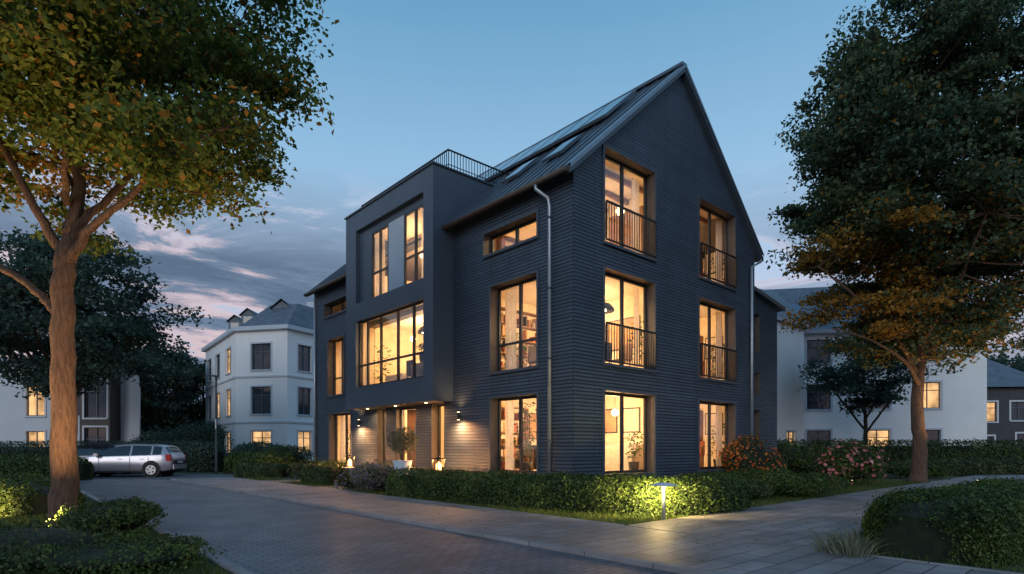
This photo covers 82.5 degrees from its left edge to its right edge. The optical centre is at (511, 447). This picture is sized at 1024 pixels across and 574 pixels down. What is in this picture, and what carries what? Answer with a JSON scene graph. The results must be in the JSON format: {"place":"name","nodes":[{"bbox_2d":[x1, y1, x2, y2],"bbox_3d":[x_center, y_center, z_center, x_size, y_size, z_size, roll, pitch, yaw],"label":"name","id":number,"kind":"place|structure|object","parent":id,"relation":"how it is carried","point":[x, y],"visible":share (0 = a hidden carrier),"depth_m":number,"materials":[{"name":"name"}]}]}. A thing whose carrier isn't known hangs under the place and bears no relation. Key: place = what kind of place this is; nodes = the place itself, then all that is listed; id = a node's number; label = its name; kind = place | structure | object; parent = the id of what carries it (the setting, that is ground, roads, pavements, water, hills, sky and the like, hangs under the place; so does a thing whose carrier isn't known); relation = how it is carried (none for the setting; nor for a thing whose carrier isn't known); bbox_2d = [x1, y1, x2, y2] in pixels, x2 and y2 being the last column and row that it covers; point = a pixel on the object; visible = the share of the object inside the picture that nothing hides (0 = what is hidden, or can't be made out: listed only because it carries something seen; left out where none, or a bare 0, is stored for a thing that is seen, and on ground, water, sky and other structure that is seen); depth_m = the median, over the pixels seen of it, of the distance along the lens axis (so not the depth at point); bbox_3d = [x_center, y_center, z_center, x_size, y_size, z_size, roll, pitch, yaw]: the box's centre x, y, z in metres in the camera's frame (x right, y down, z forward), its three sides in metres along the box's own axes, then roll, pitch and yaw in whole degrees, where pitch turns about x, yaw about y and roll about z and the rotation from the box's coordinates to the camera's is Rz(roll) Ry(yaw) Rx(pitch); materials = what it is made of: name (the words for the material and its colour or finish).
{"place":"outdoors","nodes":[
{"label":"outdoors","id":0,"kind":"place"},
{"bbox_2d":[90,474,295,478],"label":"cross street","id":1,"kind":"structure","parent":0,"point":[140,476],"depth_m":26.85,"materials":[{"name":"grey asphalt"}]},
{"bbox_2d":[46,444,122,474],"bbox_3d":[-21.222,0.590,29.398,4.495,1.542,2.120,0,0,-4],"label":"parked car","id":2,"kind":"object","parent":1,"relation":"on","point":[87,450],"visible":0.07,"depth_m":28.73,"materials":[{"name":"grey metal"}]},
{"bbox_2d":[82,443,186,476],"bbox_3d":[-17.722,0.590,26.997,4.495,1.542,2.120,0,0,-8],"label":"parked car","id":3,"kind":"object","parent":1,"relation":"on","point":[151,459],"visible":0.79,"depth_m":26.30,"materials":[{"name":"silver metal"}]},
{"bbox_2d":[261,479,362,490],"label":"entrance path","id":4,"kind":"structure","parent":0,"point":[289,480],"depth_m":19.44,"materials":[{"name":"grey concrete"}]},
{"bbox_2d":[324,460,347,466],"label":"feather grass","id":5,"kind":"object","parent":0,"point":[341,465],"depth_m":23.40,"materials":[{"name":"plant"}]},
{"bbox_2d":[80,473,677,573],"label":"road","id":6,"kind":"structure","parent":0,"point":[257,534],"depth_m":8.34,"materials":[{"name":"grey asphalt"}]},
{"bbox_2d":[0,0,1023,435],"label":"sky","id":7,"kind":"structure","parent":0,"point":[410,82],"materials":[{"name":"blue"}]},
{"bbox_2d":[0,472,1023,573],"bbox_3d":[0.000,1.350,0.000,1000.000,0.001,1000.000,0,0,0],"label":"ground","id":8,"kind":"structure","parent":0,"point":[899,478],"depth_m":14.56,"materials":[{"name":"green plant"}]},
{"bbox_2d":[0,470,86,517],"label":"box hedge","id":9,"kind":"object","parent":8,"relation":"on","point":[25,494],"visible":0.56,"depth_m":11.41,"materials":[{"name":"green plant"}]},
{"bbox_2d":[0,454,92,479],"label":"privet hedge","id":10,"kind":"object","parent":8,"relation":"on","point":[28,464],"visible":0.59,"depth_m":23.66,"materials":[{"name":"green plant"}]},
{"bbox_2d":[7,292,117,362],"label":"linden tree","id":11,"kind":"object","parent":8,"relation":"on","point":[49,339],"visible":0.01,"depth_m":43.43,"materials":[{"name":"green plant"}]},
{"bbox_2d":[0,514,130,573],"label":"ground cover shrub","id":12,"kind":"object","parent":8,"relation":"on","point":[14,539],"visible":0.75,"depth_m":6.34,"materials":[{"name":"green plant"}]},
{"bbox_2d":[0,363,153,446],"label":"modern apartment building","id":13,"kind":"structure","parent":8,"relation":"on","point":[111,413],"depth_m":37.60,"materials":[{"name":"white paint"}]},
{"bbox_2d":[0,228,213,399],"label":"linden tree","id":14,"kind":"object","parent":8,"relation":"on","point":[108,337],"visible":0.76,"depth_m":28.89,"materials":[{"name":"green plant"}]},
{"bbox_2d":[46,495,168,534],"bbox_3d":[-6.171,1.060,8.944,1.539,0.620,1.644,0,0,-41],"label":"round shrub","id":15,"kind":"object","parent":8,"relation":"on","point":[126,513],"visible":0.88,"depth_m":8.57,"materials":[{"name":"green plant"}]},
{"bbox_2d":[0,527,226,573],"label":"ground cover shrub","id":16,"kind":"object","parent":8,"relation":"on","point":[127,556],"visible":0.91,"depth_m":6.09,"materials":[{"name":"green plant"}]},
{"bbox_2d":[0,439,226,471],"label":"privet hedge","id":17,"kind":"object","parent":8,"relation":"on","point":[200,459],"visible":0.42,"depth_m":32.33,"materials":[{"name":"green plant"}]},
{"bbox_2d":[130,426,187,444],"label":"round shrub","id":18,"kind":"object","parent":8,"relation":"on","point":[159,436],"visible":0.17,"depth_m":37.35,"materials":[{"name":"green plant"}]},
{"bbox_2d":[118,342,206,433],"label":"linden tree","id":19,"kind":"object","parent":8,"relation":"on","point":[149,402],"visible":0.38,"depth_m":49.87,"materials":[{"name":"green plant"}]},
{"bbox_2d":[130,338,200,424],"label":"linden tree","id":20,"kind":"object","parent":8,"relation":"on","point":[182,347],"visible":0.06,"depth_m":56.29,"materials":[{"name":"green plant"}]},
{"bbox_2d":[80,490,254,573],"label":"road edging","id":21,"kind":"object","parent":8,"relation":"on","point":[225,564],"depth_m":6.82,"materials":[{"name":"concrete"}]},
{"bbox_2d":[0,0,338,527],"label":"maple tree","id":22,"kind":"object","parent":8,"relation":"on","point":[86,68],"visible":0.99,"depth_m":9.51,"materials":[{"name":"green plant"}]},
{"bbox_2d":[141,391,201,437],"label":"distant trees","id":23,"kind":"object","parent":8,"relation":"on","point":[159,427],"depth_m":82.44,"materials":[{"name":"green plant"}]},
{"bbox_2d":[160,363,205,429],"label":"linden tree","id":24,"kind":"object","parent":8,"relation":"on","point":[196,409],"visible":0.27,"depth_m":55.56,"materials":[{"name":"green plant"}]},
{"bbox_2d":[171,417,233,452],"bbox_3d":[-20.077,-0.278,37.889,3.542,3.350,3.167,0,0,-39],"label":"round shrub","id":25,"kind":"object","parent":8,"relation":"on","point":[205,431],"visible":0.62,"depth_m":37.33,"materials":[{"name":"green plant"}]},
{"bbox_2d":[205,374,217,473],"bbox_3d":[-15.393,-1.195,30.002,0.578,5.090,0.426,0,0,1],"label":"street lamp","id":26,"kind":"object","parent":8,"relation":"on","point":[216,467],"visible":1,"depth_m":29.96,"materials":[{"name":"black metal"}]},
{"bbox_2d":[226,439,278,454],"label":"round shrub","id":27,"kind":"object","parent":8,"relation":"on","point":[254,446],"visible":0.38,"depth_m":32.60,"materials":[{"name":"green plant"}]},
{"bbox_2d":[201,299,313,460],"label":"white villa","id":28,"kind":"object","parent":8,"relation":"on","point":[260,365],"visible":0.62,"depth_m":45.08,"materials":[{"name":"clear paint"}]},
{"bbox_2d":[223,449,295,473],"bbox_3d":[-12.892,0.742,29.755,4.646,1.291,1.857,0,0,34],"label":"privet hedge","id":29,"kind":"object","parent":8,"relation":"on","point":[232,461],"visible":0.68,"depth_m":29.11,"materials":[{"name":"green plant"}]},
{"bbox_2d":[233,461,291,477],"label":"privet hedge","id":30,"kind":"object","parent":8,"relation":"on","point":[260,470],"visible":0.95,"depth_m":25.76,"materials":[{"name":"green plant"}]},
{"bbox_2d":[265,444,313,462],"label":"round shrub","id":31,"kind":"object","parent":8,"relation":"on","point":[295,452],"visible":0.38,"depth_m":30.21,"materials":[{"name":"green plant"}]},
{"bbox_2d":[285,460,324,479],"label":"round shrub","id":32,"kind":"object","parent":8,"relation":"on","point":[296,470],"visible":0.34,"depth_m":23.33,"materials":[{"name":"green plant"}]},
{"bbox_2d":[300,461,343,485],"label":"box hedge","id":33,"kind":"object","parent":8,"relation":"on","point":[322,474],"visible":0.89,"depth_m":20.67,"materials":[{"name":"green plant"}]},
{"bbox_2d":[335,465,370,488],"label":"lavender shrub","id":34,"kind":"object","parent":8,"relation":"on","point":[343,477],"visible":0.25,"depth_m":18.34,"materials":[{"name":"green plant"}]},
{"bbox_2d":[344,459,396,491],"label":"lavender shrub","id":35,"kind":"object","parent":8,"relation":"on","point":[374,475],"visible":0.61,"depth_m":16.85,"materials":[{"name":"purple plant"}]},
{"bbox_2d":[334,412,464,489],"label":"entrance terrace and wall lights","id":36,"kind":"structure","parent":8,"relation":"on","point":[359,423],"depth_m":19.87,"materials":[{"name":"metal"}]},
{"bbox_2d":[344,454,354,466],"bbox_3d":[-6.112,0.490,21.983,0.300,0.480,0.300,0,0,-42],"label":"garden lantern","id":37,"kind":"object","parent":36,"relation":"on","point":[349,462],"visible":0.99,"depth_m":21.95,"materials":[{"name":"metal"}]},
{"bbox_2d":[432,456,445,469],"bbox_3d":[-2.197,0.490,17.502,0.300,0.480,0.300,0,0,-42],"label":"garden lantern","id":38,"kind":"object","parent":36,"relation":"on","point":[438,465],"visible":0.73,"depth_m":17.45,"materials":[{"name":"metal"}]},
{"bbox_2d":[386,426,417,489],"bbox_3d":[-3.210,0.361,17.133,0.960,1.978,0.928,0,0,0],"label":"potted olive tree","id":39,"kind":"object","parent":8,"relation":"on","point":[402,438],"visible":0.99,"depth_m":16.97,"materials":[{"name":"green plant"}]},
{"bbox_2d":[170,478,724,573],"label":"kerb","id":40,"kind":"structure","parent":8,"relation":"on","point":[672,568],"depth_m":8.23,"materials":[{"name":"concrete"}]},
{"bbox_2d":[314,76,753,480],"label":"walls","id":41,"kind":"structure","parent":8,"relation":"on","point":[662,134],"depth_m":17.17,"materials":[{"name":"brick"}]},
{"bbox_2d":[344,161,493,409],"bbox_3d":[-3.218,-5.050,20.909,3.100,7.240,5.950,0,0,-42],"label":"projecting bay","id":42,"kind":"object","parent":41,"relation":"attached to","point":[442,194],"visible":0.91,"depth_m":18.86,"materials":[{"name":"paint"}]},
{"bbox_2d":[361,149,736,380],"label":"railings","id":43,"kind":"object","parent":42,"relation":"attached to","point":[651,255],"visible":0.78,"depth_m":18.17,"materials":[{"name":"metal"}]},
{"bbox_2d":[323,143,736,476],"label":"window frames","id":44,"kind":"structure","parent":41,"relation":"attached to","point":[411,417],"depth_m":16.92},
{"bbox_2d":[339,160,724,470],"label":"interior furnishings","id":45,"kind":"object","parent":41,"relation":"attached to","point":[633,317],"visible":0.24,"depth_m":19.09,"materials":[{"name":"paint"}]},
{"bbox_2d":[304,165,762,475],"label":"gutters and downpipes","id":46,"kind":"object","parent":41,"relation":"attached to","point":[536,182],"visible":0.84,"depth_m":15.85,"materials":[{"name":"metal"}]},
{"bbox_2d":[306,61,763,296],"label":"roof","id":47,"kind":"structure","parent":41,"relation":"on","point":[573,145],"depth_m":17.94,"materials":[{"name":"metal"}]},
{"bbox_2d":[384,465,753,517],"bbox_3d":[0.579,0.910,13.548,9.321,0.910,3.194,0,0,22],"label":"box hedge","id":48,"kind":"object","parent":8,"relation":"on","point":[698,494],"visible":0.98,"depth_m":12.09,"materials":[{"name":"green plant"}]},
{"bbox_2d":[278,482,1023,573],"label":"lawn edging","id":49,"kind":"object","parent":8,"relation":"on","point":[624,525],"visible":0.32,"depth_m":9.89,"materials":[{"name":"concrete"}]},
{"bbox_2d":[650,482,677,519],"bbox_3d":[2.740,0.993,10.550,0.487,0.715,0.487,0,0,0],"label":"bollard lamp","id":50,"kind":"object","parent":8,"relation":"on","point":[663,485],"visible":0.78,"depth_m":10.52,"materials":[{"name":"metal"}]},
{"bbox_2d":[676,468,769,480],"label":"box hedge","id":51,"kind":"object","parent":8,"relation":"on","point":[748,472],"visible":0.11,"depth_m":16.93,"materials":[{"name":"green plant"}]},
{"bbox_2d":[717,433,786,474],"bbox_3d":[7.760,0.469,19.054,1.973,1.874,1.843,0,0,-18],"label":"flowering azalea bush","id":52,"kind":"object","parent":8,"relation":"on","point":[747,455],"visible":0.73,"depth_m":18.64,"materials":[{"name":"green plant"}]},
{"bbox_2d":[747,480,774,500],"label":"round shrub","id":53,"kind":"object","parent":8,"relation":"on","point":[758,491],"visible":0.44,"depth_m":14.35,"materials":[{"name":"green plant"}]},
{"bbox_2d":[754,286,785,462],"bbox_3d":[7.676,-2.330,24.270,3.250,7.360,5.900,0,0,-42],"label":"side annex","id":54,"kind":"object","parent":8,"relation":"on","point":[767,308],"visible":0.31,"depth_m":22.42,"materials":[{"name":"brick"}]},
{"bbox_2d":[777,437,794,469],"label":"round shrub","id":55,"kind":"object","parent":8,"relation":"on","point":[786,454],"visible":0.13,"depth_m":24.15,"materials":[{"name":"green plant"}]},
{"bbox_2d":[760,289,813,445],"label":"white stair tower house","id":56,"kind":"structure","parent":8,"relation":"on","point":[790,397],"depth_m":35.09,"materials":[{"name":"paint"}]},
{"bbox_2d":[778,440,817,473],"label":"round shrub","id":57,"kind":"object","parent":8,"relation":"on","point":[801,458],"visible":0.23,"depth_m":25.38,"materials":[{"name":"green plant"}]},
{"bbox_2d":[742,467,859,496],"bbox_3d":[7.530,0.954,15.869,3.034,0.851,2.171,0,0,0],"label":"round shrub","id":58,"kind":"object","parent":8,"relation":"on","point":[790,482],"visible":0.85,"depth_m":15.25,"materials":[{"name":"green plant"}]},
{"bbox_2d":[795,451,825,475],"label":"round shrub","id":59,"kind":"object","parent":8,"relation":"on","point":[805,469],"visible":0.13,"depth_m":26.41,"materials":[{"name":"green plant"}]},
{"bbox_2d":[809,438,889,484],"bbox_3d":[11.786,0.518,20.377,2.518,1.704,2.100,0,0,0],"label":"rose bush","id":60,"kind":"object","parent":8,"relation":"on","point":[850,461],"visible":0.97,"depth_m":19.89,"materials":[{"name":"green plant"}]},
{"bbox_2d":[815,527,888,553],"bbox_3d":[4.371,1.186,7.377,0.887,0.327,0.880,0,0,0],"label":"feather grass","id":61,"kind":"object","parent":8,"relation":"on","point":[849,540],"depth_m":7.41,"materials":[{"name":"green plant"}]},
{"bbox_2d":[833,524,874,543],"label":"feather grass","id":62,"kind":"object","parent":8,"relation":"on","point":[857,532],"depth_m":7.93,"materials":[{"name":"green plant"}]},
{"bbox_2d":[855,470,887,479],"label":"round shrub","id":63,"kind":"object","parent":8,"relation":"on","point":[878,477],"visible":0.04,"depth_m":23.52,"materials":[{"name":"green plant"}]},
{"bbox_2d":[797,333,946,442],"bbox_3d":[19.682,-2.897,33.031,6.513,8.537,6.870,0,0,0],"label":"young linden tree","id":64,"kind":"object","parent":8,"relation":"on","point":[831,375],"visible":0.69,"depth_m":32.40,"materials":[{"name":"green plant"}]},
{"bbox_2d":[766,0,1023,482],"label":"chestnut tree","id":65,"kind":"object","parent":8,"relation":"on","point":[893,120],"visible":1,"depth_m":20.19,"materials":[{"name":"green plant"}]},
{"bbox_2d":[777,438,1023,472],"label":"privet hedge","id":66,"kind":"object","parent":8,"relation":"on","point":[978,449],"visible":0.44,"depth_m":31.03,"materials":[{"name":"green plant"}]},
{"bbox_2d":[875,458,958,478],"bbox_3d":[17.507,0.885,25.658,3.802,0.999,2.011,0,0,0],"label":"round shrub","id":67,"kind":"object","parent":8,"relation":"on","point":[897,468],"visible":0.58,"depth_m":25.16,"materials":[{"name":"green plant"}]},
{"bbox_2d":[854,472,1023,567],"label":"box hedge","id":68,"kind":"object","parent":8,"relation":"on","point":[979,521],"visible":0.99,"depth_m":6.97,"materials":[{"name":"green plant"}]},
{"bbox_2d":[927,457,1023,476],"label":"privet hedge","id":69,"kind":"object","parent":8,"relation":"on","point":[991,466],"visible":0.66,"depth_m":27.62,"materials":[{"name":"green plant"}]},
{"bbox_2d":[987,359,1023,445],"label":"dark brick villa","id":70,"kind":"object","parent":8,"relation":"on","point":[1005,401],"visible":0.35,"depth_m":44.31,"materials":[{"name":"grey brick"}]},
{"bbox_2d":[987,336,1023,371],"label":"linden tree","id":71,"kind":"object","parent":8,"relation":"on","point":[1001,359],"visible":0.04,"depth_m":48.01,"materials":[{"name":"green plant"}]},
{"bbox_2d":[180,477,1009,573],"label":"pavement","id":72,"kind":"structure","parent":0,"point":[727,556],"depth_m":8.24,"materials":[{"name":"grey concrete"}]},
{"bbox_2d":[265,485,860,560],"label":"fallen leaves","id":73,"kind":"object","parent":72,"relation":"on","point":[565,527],"visible":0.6,"depth_m":9.39,"materials":[{"name":"brown plant"}]},
{"bbox_2d":[806,529,887,559],"bbox_3d":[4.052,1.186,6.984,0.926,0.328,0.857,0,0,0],"label":"feather grass","id":74,"kind":"object","parent":72,"relation":"on","point":[853,550],"depth_m":6.95,"materials":[{"name":"green plant"}]},
{"bbox_2d":[626,475,1023,549],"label":"footpath","id":75,"kind":"structure","parent":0,"point":[793,522],"depth_m":10.39,"materials":[{"name":"grey concrete"}]},
{"bbox_2d":[768,287,997,445],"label":"white apartment house","id":76,"kind":"structure","parent":0,"point":[955,405],"depth_m":38.42,"materials":[{"name":"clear paint"}]}
]}

